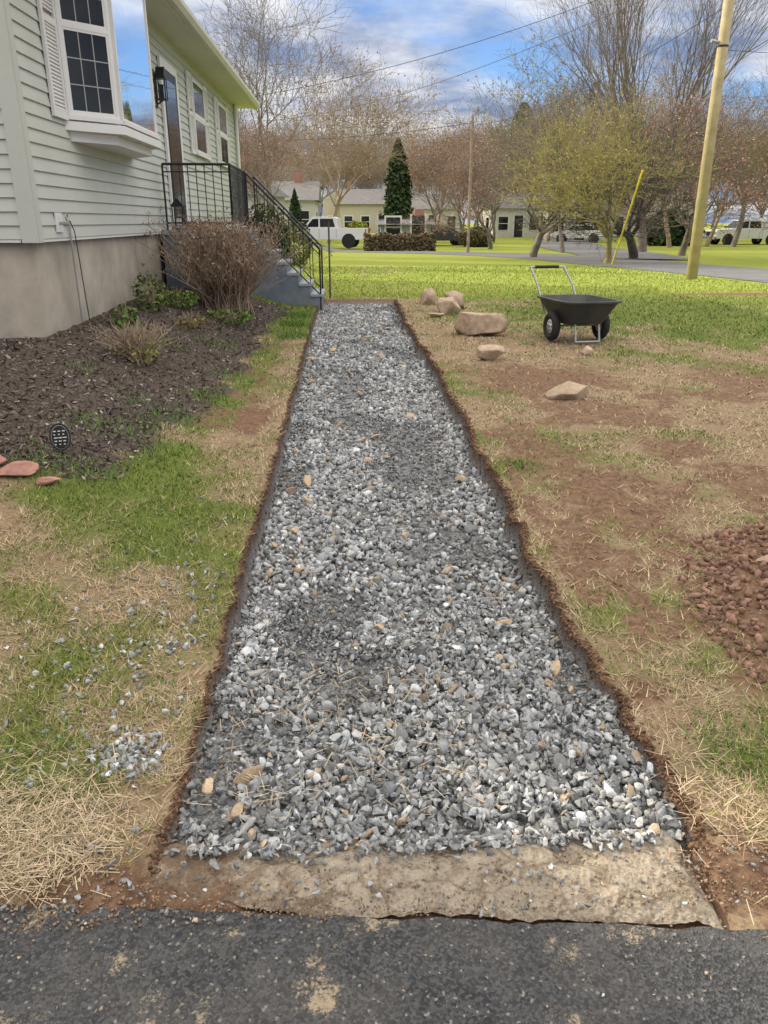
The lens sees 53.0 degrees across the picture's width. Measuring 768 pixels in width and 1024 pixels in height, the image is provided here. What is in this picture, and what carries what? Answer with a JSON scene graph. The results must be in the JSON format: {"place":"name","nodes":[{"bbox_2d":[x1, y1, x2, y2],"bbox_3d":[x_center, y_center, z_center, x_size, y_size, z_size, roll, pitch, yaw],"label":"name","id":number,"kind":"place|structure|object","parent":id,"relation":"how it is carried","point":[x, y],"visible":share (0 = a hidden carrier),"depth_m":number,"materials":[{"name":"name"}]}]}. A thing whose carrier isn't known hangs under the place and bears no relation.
{"place":"outdoors","nodes":[
{"label":"outdoors","id":0,"kind":"place"},
{"bbox_2d":[0,223,767,929],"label":"ground","id":1,"kind":"structure","parent":0,"point":[250,413],"depth_m":4.53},
{"bbox_2d":[0,461,38,476],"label":"edging stone","id":2,"kind":"object","parent":1,"relation":"on","point":[18,468],"visible":1,"depth_m":4.44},
{"bbox_2d":[35,476,60,485],"bbox_3d":[-1.938,-0.180,4.443,0.151,0.060,0.087,-1,21,-2],"label":"edging stone","id":3,"kind":"object","parent":1,"relation":"on","point":[44,481],"visible":1,"depth_m":4.41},
{"bbox_2d":[49,423,70,454],"bbox_3d":[-2.013,-0.406,4.805,0.124,0.303,0.016,-8,22,-19],"label":"garden plaque","id":4,"kind":"object","parent":1,"relation":"on","point":[60,436],"visible":0.98,"depth_m":4.78,"materials":[{"name":"black metal"}]},
{"bbox_2d":[0,234,166,338],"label":"foundation","id":5,"kind":"object","parent":1,"relation":"on","point":[38,293],"visible":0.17,"depth_m":7.51,"materials":[{"name":"concrete"}]},
{"bbox_2d":[0,227,239,242],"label":"starter strip","id":6,"kind":"object","parent":5,"relation":"on","point":[56,239],"visible":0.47,"depth_m":7.74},
{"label":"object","id":7,"kind":"object","parent":5,"relation":"on","visible":0},
{"bbox_2d":[69,119,154,138],"bbox_3d":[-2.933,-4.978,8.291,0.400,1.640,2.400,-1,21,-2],"label":"window sill","id":8,"kind":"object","parent":7,"relation":"on","point":[104,123],"visible":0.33,"depth_m":7.71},
{"bbox_2d":[70,131,151,158],"bbox_3d":[-2.958,-4.093,8.625,0.350,0.088,2.360,-1,21,-2],"label":"bay skirt","id":9,"kind":"object","parent":8,"relation":"attached to","point":[118,145],"visible":1,"depth_m":8.10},
{"bbox_2d":[64,121,161,149],"bbox_3d":[-2.903,-4.175,8.597,0.460,0.080,2.560,-1,21,-2],"label":"bay base","id":10,"kind":"object","parent":8,"relation":"attached to","point":[125,132],"visible":0.71,"depth_m":7.78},
{"bbox_2d":[54,0,228,167],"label":"window frames","id":11,"kind":"structure","parent":8,"relation":"attached to","point":[107,31],"depth_m":7.60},
{"bbox_2d":[112,0,155,132],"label":"picture window glass","id":12,"kind":"object","parent":11,"relation":"attached to","point":[132,53],"visible":0.78,"depth_m":8.33,"materials":[{"name":"blue"}]},
{"bbox_2d":[36,0,231,163],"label":"shutters","id":13,"kind":"object","parent":11,"relation":"attached to","point":[56,112],"visible":0.68,"depth_m":7.22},
{"bbox_2d":[42,0,230,163],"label":"louvers","id":14,"kind":"object","parent":13,"relation":"attached to","point":[53,57],"visible":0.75,"depth_m":7.13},
{"bbox_2d":[59,0,228,162],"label":"window glass","id":15,"kind":"object","parent":11,"relation":"in","point":[86,52],"visible":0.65,"depth_m":7.48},
{"bbox_2d":[67,0,225,162],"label":"window grids","id":16,"kind":"object","parent":11,"relation":"attached to","point":[97,87],"depth_m":7.46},
{"bbox_2d":[0,0,239,238],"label":"siding","id":17,"kind":"object","parent":7,"relation":"on","point":[90,191],"visible":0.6,"depth_m":8.23,"materials":[{"name":"plastic"}]},
{"bbox_2d":[54,213,63,231],"bbox_3d":[-3.026,-2.695,7.161,0.015,0.170,0.160,-1,21,-2],"label":"spigot plate","id":18,"kind":"object","parent":17,"relation":"attached to","point":[58,218],"visible":0.93,"depth_m":7.13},
{"bbox_2d":[68,221,82,321],"bbox_3d":[-3.025,-2.350,7.548,0.017,0.950,0.017,-9,23,-23],"label":"conduit","id":19,"kind":"object","parent":17,"relation":"attached to","point":[76,275],"visible":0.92,"depth_m":7.55,"materials":[{"name":"grey metal"}]},
{"bbox_2d":[0,0,240,242],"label":"trim","id":20,"kind":"structure","parent":17,"relation":"attached to","point":[19,148],"depth_m":6.37,"materials":[{"name":"plastic"}]},
{"bbox_2d":[153,67,167,108],"bbox_3d":[-3.160,-6.008,10.898,0.160,0.520,0.160,-1,21,-2],"label":"wall lantern","id":21,"kind":"object","parent":17,"relation":"attached to","point":[159,73],"depth_m":10.85,"materials":[{"name":"black metal"}]},
{"bbox_2d":[157,55,188,227],"bbox_3d":[-3.236,-5.657,11.991,0.090,2.350,1.200,-1,21,-2],"label":"door frame","id":22,"kind":"object","parent":17,"relation":"attached to","point":[166,65],"visible":0.62,"depth_m":11.60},
{"bbox_2d":[163,69,186,225],"bbox_3d":[-3.265,-5.624,12.002,0.032,2.179,0.958,-1,21,-2],"label":"door","id":23,"kind":"structure","parent":22,"relation":"in","point":[172,116],"depth_m":11.94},
{"bbox_2d":[234,104,243,227],"bbox_3d":[-3.558,-8.063,19.039,0.074,3.600,0.074,7,22,19],"label":"downspout","id":24,"kind":"object","parent":17,"relation":"attached to","point":[237,136],"visible":0.5,"depth_m":18.64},
{"bbox_2d":[145,0,252,108],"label":"soffit","id":25,"kind":"structure","parent":7,"relation":"on","point":[162,18],"depth_m":12.42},
{"bbox_2d":[163,0,254,109],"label":"fascia","id":26,"kind":"structure","parent":7,"relation":"on","point":[196,38],"depth_m":12.14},
{"bbox_2d":[167,0,259,108],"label":"gutter","id":27,"kind":"object","parent":26,"relation":"attached to","point":[187,16],"visible":1,"depth_m":12.35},
{"bbox_2d":[109,298,139,324],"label":"green sprouts","id":28,"kind":"object","parent":1,"relation":"on","point":[121,313],"visible":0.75,"depth_m":8.03,"materials":[{"name":"green plant"}]},
{"bbox_2d":[107,334,162,363],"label":"spring leaves","id":29,"kind":"object","parent":1,"relation":"on","point":[147,356],"visible":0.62,"depth_m":6.81,"materials":[{"name":"green plant"}]},
{"bbox_2d":[87,315,188,365],"bbox_3d":[-2.204,-1.514,6.841,0.842,0.417,0.750,16,26,36],"label":"shrub","id":30,"kind":"object","parent":1,"relation":"on","point":[141,343],"visible":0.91,"depth_m":6.81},
{"bbox_2d":[0,285,296,481],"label":"mulch bed","id":31,"kind":"object","parent":1,"relation":"on","point":[32,433],"visible":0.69,"depth_m":6.24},
{"bbox_2d":[131,270,169,311],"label":"green sprouts","id":32,"kind":"object","parent":1,"relation":"on","point":[155,283],"visible":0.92,"depth_m":9.08,"materials":[{"name":"green plant"}]},
{"bbox_2d":[155,286,198,307],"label":"green sprouts","id":33,"kind":"object","parent":1,"relation":"on","point":[186,299],"visible":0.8,"depth_m":9.74,"materials":[{"name":"green plant"}]},
{"bbox_2d":[173,309,204,329],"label":"green sprouts","id":34,"kind":"object","parent":1,"relation":"on","point":[188,320],"visible":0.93,"depth_m":8.95,"materials":[{"name":"green plant"}]},
{"bbox_2d":[206,304,255,324],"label":"green sprouts","id":35,"kind":"object","parent":1,"relation":"on","point":[224,315],"visible":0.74,"depth_m":10.00,"materials":[{"name":"green plant"}]},
{"bbox_2d":[135,204,332,316],"bbox_3d":[-2.028,-3.401,10.453,2.657,1.436,2.579,-1,21,-2],"label":"hydrangea shrub","id":36,"kind":"object","parent":1,"relation":"on","point":[222,267],"visible":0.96,"depth_m":10.27,"materials":[{"name":"brown plant"}]},
{"bbox_2d":[161,163,324,309],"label":"front steps","id":37,"kind":"structure","parent":1,"relation":"on","point":[298,289],"depth_m":12.95,"materials":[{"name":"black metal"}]},
{"bbox_2d":[170,199,185,229],"bbox_3d":[-3.034,-4.391,11.356,0.180,0.430,0.180,-1,21,-2],"label":"porch lantern","id":38,"kind":"object","parent":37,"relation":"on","point":[177,203],"visible":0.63,"depth_m":11.27,"materials":[{"name":"black metal"}]},
{"bbox_2d":[242,203,287,242],"bbox_3d":[-2.839,-6.431,17.964,1.217,1.493,1.844,-1,21,-2],"label":"yew shrub","id":39,"kind":"object","parent":1,"relation":"on","point":[271,212],"visible":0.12,"depth_m":17.61,"materials":[{"name":"green plant"}]},
{"bbox_2d":[244,195,285,226],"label":"walls","id":40,"kind":"structure","parent":1,"relation":"on","point":[281,200],"depth_m":54.87,"materials":[{"name":"white"}]},
{"bbox_2d":[247,172,288,196],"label":"roof","id":41,"kind":"structure","parent":40,"relation":"on","point":[279,193],"depth_m":56.93,"materials":[{"name":"grey"}]},
{"bbox_2d":[253,216,292,264],"bbox_3d":[-2.331,-5.212,15.361,1.025,1.321,1.668,-1,21,-2],"label":"yew shrub","id":42,"kind":"object","parent":1,"relation":"on","point":[281,240],"visible":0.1,"depth_m":15.04,"materials":[{"name":"green plant"}]},
{"bbox_2d":[192,0,388,210],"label":"bare tree","id":43,"kind":"object","parent":1,"relation":"on","point":[250,80],"visible":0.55,"depth_m":40.60,"materials":[{"name":"brown plant"}]},
{"bbox_2d":[238,107,348,222],"bbox_3d":[-5.638,-14.790,34.146,7.982,5.671,6.664,3,21,7],"label":"red maple tree","id":44,"kind":"object","parent":1,"relation":"on","point":[250,171],"visible":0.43,"depth_m":33.07,"materials":[{"name":"grey plant"}]},
{"bbox_2d":[288,188,304,241],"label":"arborvitae","id":45,"kind":"object","parent":1,"relation":"on","point":[295,210],"visible":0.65,"depth_m":46.19,"materials":[{"name":"green plant"}]},
{"bbox_2d":[284,219,311,264],"bbox_3d":[-2.783,-7.906,22.563,1.423,1.312,2.059,-1,21,-2],"label":"forsythia shrub","id":46,"kind":"object","parent":1,"relation":"on","point":[306,253],"visible":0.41,"depth_m":22.25,"materials":[{"name":"green plant"}]},
{"bbox_2d":[285,200,317,222],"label":"walls","id":47,"kind":"structure","parent":1,"relation":"on","point":[312,205],"depth_m":63.01,"materials":[{"name":"white"}]},
{"bbox_2d":[271,181,321,202],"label":"roof","id":48,"kind":"structure","parent":47,"relation":"on","point":[308,193],"depth_m":64.48,"materials":[{"name":"grey"}]},
{"bbox_2d":[318,203,321,216],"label":"walls","id":49,"kind":"structure","parent":1,"relation":"on","point":[319,208],"depth_m":82.55,"materials":[{"name":"blue"}]},
{"bbox_2d":[269,166,323,189],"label":"roof","id":50,"kind":"structure","parent":49,"relation":"on","point":[303,176],"depth_m":82.57,"materials":[{"name":"grey"}]},
{"bbox_2d":[327,219,330,297],"bbox_3d":[-1.003,-4.616,14.152,0.041,1.430,0.041,-9,23,-23],"label":"garden post","id":51,"kind":"object","parent":1,"relation":"on","point":[328,220],"visible":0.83,"depth_m":14.12,"materials":[{"name":"black metal"}]},
{"bbox_2d":[323,200,339,217],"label":"walls","id":52,"kind":"structure","parent":1,"relation":"on","point":[328,207],"depth_m":100.29,"materials":[{"name":"beige"}]},
{"bbox_2d":[268,35,449,242],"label":"bare tree","id":53,"kind":"object","parent":1,"relation":"on","point":[351,133],"visible":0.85,"depth_m":54.77,"materials":[{"name":"beige plant"}]},
{"bbox_2d":[347,220,370,232],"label":"garden bush","id":54,"kind":"object","parent":1,"relation":"on","point":[358,224],"visible":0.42,"depth_m":85.75,"materials":[{"name":"green plant"}]},
{"bbox_2d":[340,204,385,232],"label":"walls","id":55,"kind":"structure","parent":1,"relation":"on","point":[356,211],"depth_m":96.87,"materials":[{"name":"beige"}]},
{"bbox_2d":[343,215,369,227],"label":"window frames","id":56,"kind":"structure","parent":55,"relation":"attached to","point":[360,219],"depth_m":97.08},
{"bbox_2d":[337,189,385,204],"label":"roof","id":57,"kind":"structure","parent":55,"relation":"on","point":[363,196],"depth_m":97.90,"materials":[{"name":"grey"}]},
{"bbox_2d":[0,300,767,932],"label":"soil clods","id":58,"kind":"object","parent":1,"relation":"on","point":[742,560],"visible":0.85,"depth_m":2.94,"materials":[{"name":"soil"}]},
{"bbox_2d":[0,483,767,1023],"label":"stray stones","id":59,"kind":"object","parent":1,"relation":"on","point":[122,743],"visible":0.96,"depth_m":2.44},
{"bbox_2d":[0,661,767,924],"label":"dry straw","id":60,"kind":"object","parent":1,"relation":"on","point":[12,817],"visible":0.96,"depth_m":2.17,"materials":[{"name":"beige plant"}]},
{"bbox_2d":[0,309,767,822],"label":"weed tufts","id":61,"kind":"object","parent":1,"relation":"on","point":[300,335],"visible":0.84,"depth_m":4.76,"materials":[{"name":"green plant"}]},
{"bbox_2d":[378,137,414,230],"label":"spruce tree","id":62,"kind":"object","parent":1,"relation":"on","point":[398,196],"visible":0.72,"depth_m":64.05,"materials":[{"name":"green plant"}]},
{"bbox_2d":[363,231,436,250],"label":"boxwood hedge","id":63,"kind":"object","parent":1,"relation":"on","point":[403,241],"visible":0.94,"depth_m":45.05,"materials":[{"name":"brown plant"}]},
{"bbox_2d":[374,209,433,234],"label":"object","id":64,"kind":"structure","parent":1,"relation":"on","point":[384,225],"depth_m":54.95,"materials":[{"name":"white"}]},
{"bbox_2d":[386,217,399,234],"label":"windows","id":65,"kind":"structure","parent":64,"relation":"in","point":[390,220],"depth_m":54.86,"materials":[{"name":"black glass"}]},
{"bbox_2d":[412,216,424,234],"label":"windows","id":66,"kind":"structure","parent":64,"relation":"in","point":[419,218],"depth_m":54.93,"materials":[{"name":"glass"}]},
{"bbox_2d":[419,288,435,304],"bbox_3d":[0.760,-3.730,13.485,0.261,0.376,0.186,-15,25,-35],"label":"fieldstone","id":67,"kind":"object","parent":1,"relation":"on","point":[428,295],"visible":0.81,"depth_m":13.43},
{"bbox_2d":[412,209,459,231],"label":"walls","id":68,"kind":"structure","parent":1,"relation":"on","point":[444,212],"depth_m":94.11,"materials":[{"name":"white"}]},
{"bbox_2d":[411,194,463,208],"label":"roof","id":69,"kind":"structure","parent":68,"relation":"on","point":[419,203],"depth_m":94.74,"materials":[{"name":"grey"}]},
{"bbox_2d":[149,828,723,929],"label":"concrete slab","id":70,"kind":"structure","parent":1,"relation":"on","point":[453,876],"depth_m":2.01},
{"bbox_2d":[431,225,463,244],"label":"parked car","id":71,"kind":"object","parent":1,"relation":"on","point":[452,238],"visible":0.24,"depth_m":57.86,"materials":[{"name":"metal"}]},
{"bbox_2d":[437,297,460,314],"bbox_3d":[1.013,-3.264,12.340,0.362,0.340,0.463,12,24,29],"label":"fieldstone","id":72,"kind":"object","parent":1,"relation":"on","point":[446,305],"visible":0.77,"depth_m":12.20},
{"bbox_2d":[445,291,463,307],"bbox_3d":[1.191,-3.566,13.007,0.332,0.354,0.506,2,21,6],"label":"fieldstone","id":73,"kind":"object","parent":1,"relation":"on","point":[458,297],"visible":0.54,"depth_m":12.80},
{"bbox_2d":[388,141,526,248],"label":"red maple tree","id":74,"kind":"object","parent":1,"relation":"on","point":[474,209],"visible":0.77,"depth_m":49.24,"materials":[{"name":"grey plant"}]},
{"bbox_2d":[466,114,473,252],"bbox_3d":[4.399,-16.703,39.807,0.289,6.900,0.178,-1,21,-2],"label":"utility pole","id":75,"kind":"object","parent":1,"relation":"on","point":[469,193],"visible":0.81,"depth_m":39.75,"materials":[{"name":"brown wood"}]},
{"bbox_2d":[458,226,494,246],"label":"garden bush","id":76,"kind":"object","parent":1,"relation":"on","point":[477,241],"visible":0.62,"depth_m":54.52,"materials":[{"name":"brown plant"}]},
{"bbox_2d":[454,312,507,335],"bbox_3d":[1.303,-2.484,10.322,0.669,0.397,0.414,8,22,20],"label":"fieldstone","id":77,"kind":"object","parent":1,"relation":"on","point":[474,324],"visible":0.88,"depth_m":10.17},
{"bbox_2d":[477,344,504,359],"bbox_3d":[1.208,-1.792,8.687,0.326,0.178,0.192,1,21,2],"label":"fieldstone","id":78,"kind":"object","parent":1,"relation":"on","point":[490,352],"visible":0.99,"depth_m":8.63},
{"bbox_2d":[237,36,767,247],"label":"distant trees","id":79,"kind":"object","parent":1,"relation":"on","point":[430,166],"visible":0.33,"depth_m":65.69,"materials":[{"name":"beige plant"}]},
{"bbox_2d":[480,208,538,236],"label":"walls","id":80,"kind":"structure","parent":1,"relation":"on","point":[500,212],"depth_m":80.23,"materials":[{"name":"white"}]},
{"bbox_2d":[479,193,538,208],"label":"roof","id":81,"kind":"structure","parent":80,"relation":"on","point":[503,205],"depth_m":80.19,"materials":[{"name":"grey"}]},
{"bbox_2d":[497,216,539,230],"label":"window frames","id":82,"kind":"structure","parent":80,"relation":"attached to","point":[508,224],"depth_m":80.12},
{"bbox_2d":[498,217,538,229],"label":"windows","id":83,"kind":"structure","parent":82,"relation":"attached to","point":[503,226],"depth_m":80.10,"materials":[{"name":"black glass"}]},
{"bbox_2d":[512,215,524,236],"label":"trim","id":84,"kind":"structure","parent":80,"relation":"attached to","point":[513,225],"depth_m":80.34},
{"bbox_2d":[514,216,522,236],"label":"door","id":85,"kind":"structure","parent":84,"relation":"attached to","point":[517,233],"depth_m":80.38,"materials":[{"name":"wood"}]},
{"bbox_2d":[500,102,542,192],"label":"pine tree","id":86,"kind":"object","parent":1,"relation":"on","point":[516,142],"visible":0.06,"depth_m":88.41,"materials":[{"name":"green plant"}]},
{"bbox_2d":[425,19,682,252],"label":"budding tree","id":87,"kind":"object","parent":1,"relation":"on","point":[562,247],"visible":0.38,"depth_m":40.26,"materials":[{"name":"brown plant"}]},
{"bbox_2d":[545,381,589,399],"bbox_3d":[1.668,-1.082,6.988,0.397,0.203,0.257,3,21,8],"label":"fieldstone","id":88,"kind":"object","parent":1,"relation":"on","point":[568,390],"visible":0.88,"depth_m":6.93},
{"bbox_2d":[458,58,686,256],"bbox_3d":[7.064,-14.283,31.543,10.627,7.574,7.513,-6,22,-15],"label":"maple tree","id":89,"kind":"object","parent":1,"relation":"on","point":[535,247],"visible":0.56,"depth_m":30.99,"materials":[{"name":"brown plant"}]},
{"bbox_2d":[530,265,621,342],"bbox_3d":[2.433,-2.688,9.915,0.798,0.877,1.328,-5,21,-12],"label":"wheelbarrow","id":90,"kind":"object","parent":1,"relation":"on","point":[574,310],"visible":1,"depth_m":9.64,"materials":[{"name":"plastic"}]},
{"bbox_2d":[542,185,614,240],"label":"walls","id":91,"kind":"structure","parent":1,"relation":"on","point":[601,239],"depth_m":71.18,"materials":[{"name":"white"}]},
{"bbox_2d":[482,68,730,262],"bbox_3d":[7.601,-11.625,26.275,7.763,6.258,7.369,7,22,17],"label":"budding tree","id":92,"kind":"object","parent":1,"relation":"on","point":[601,182],"visible":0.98,"depth_m":25.45,"materials":[{"name":"green plant"}]},
{"bbox_2d":[495,0,767,251],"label":"vase shaped tree","id":93,"kind":"object","parent":1,"relation":"on","point":[625,37],"visible":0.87,"depth_m":38.13,"materials":[{"name":"grey plant"}]},
{"bbox_2d":[509,83,766,261],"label":"maple tree","id":94,"kind":"object","parent":1,"relation":"on","point":[628,235],"visible":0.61,"depth_m":27.00,"materials":[{"name":"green plant"}]},
{"bbox_2d":[612,188,697,236],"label":"walls","id":95,"kind":"structure","parent":1,"relation":"on","point":[631,198],"depth_m":81.75,"materials":[{"name":"white"}]},
{"bbox_2d":[578,73,767,255],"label":"red maple tree","id":96,"kind":"object","parent":1,"relation":"on","point":[686,239],"visible":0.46,"depth_m":32.86,"materials":[{"name":"grey plant"}]},
{"bbox_2d":[645,209,704,245],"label":"garden bush","id":97,"kind":"object","parent":1,"relation":"on","point":[677,236],"visible":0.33,"depth_m":56.52,"materials":[{"name":"green plant"}]},
{"bbox_2d":[686,0,734,279],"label":"utility pole","id":98,"kind":"object","parent":1,"relation":"on","point":[722,42],"visible":0.83,"depth_m":17.87,"materials":[{"name":"brown wood"}]},
{"bbox_2d":[255,0,767,140],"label":"power lines","id":99,"kind":"object","parent":98,"relation":"attached to","point":[491,63],"visible":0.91,"depth_m":22.47,"materials":[{"name":"black metal"}]},
{"bbox_2d":[611,1,697,264],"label":"guy wire","id":100,"kind":"object","parent":98,"relation":"attached to","point":[640,177],"visible":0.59,"depth_m":24.05,"materials":[{"name":"yellow metal"}]},
{"bbox_2d":[703,215,767,244],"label":"utility truck","id":101,"kind":"object","parent":1,"relation":"on","point":[747,231],"visible":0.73,"depth_m":59.63,"materials":[{"name":"white paint"}]},
{"bbox_2d":[719,131,767,240],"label":"red maple tree","id":102,"kind":"object","parent":1,"relation":"on","point":[751,192],"visible":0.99,"depth_m":28.39,"materials":[{"name":"grey plant"}]},
{"bbox_2d":[0,904,767,1023],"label":"driveway","id":103,"kind":"structure","parent":0,"point":[186,979],"depth_m":1.77,"materials":[{"name":"asphalt"}]},
{"bbox_2d":[0,264,767,903],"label":"lawn grass","id":104,"kind":"structure","parent":0,"point":[182,706],"depth_m":3.68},
{"bbox_2d":[164,303,684,870],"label":"gravel path","id":105,"kind":"structure","parent":0,"point":[486,757],"depth_m":2.96,"materials":[{"name":"gravel"}]},
{"bbox_2d":[183,0,767,222],"label":"sky","id":106,"kind":"structure","parent":0,"point":[405,31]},
{"bbox_2d":[313,243,767,282],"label":"road","id":107,"kind":"structure","parent":0,"point":[751,274],"depth_m":27.06,"materials":[{"name":"asphalt"}]},
{"bbox_2d":[303,217,368,247],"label":"pickup truck","id":108,"kind":"object","parent":107,"relation":"on","point":[348,237],"visible":0.63,"depth_m":49.70,"materials":[{"name":"white paint"}]},
{"bbox_2d":[534,236,687,259],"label":"side road","id":109,"kind":"structure","parent":0,"point":[581,250],"depth_m":43.30,"materials":[{"name":"asphalt"}]},
{"bbox_2d":[550,225,603,242],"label":"parked car","id":110,"kind":"object","parent":109,"relation":"on","point":[573,234],"visible":0.44,"depth_m":65.77,"materials":[{"name":"white paint"}]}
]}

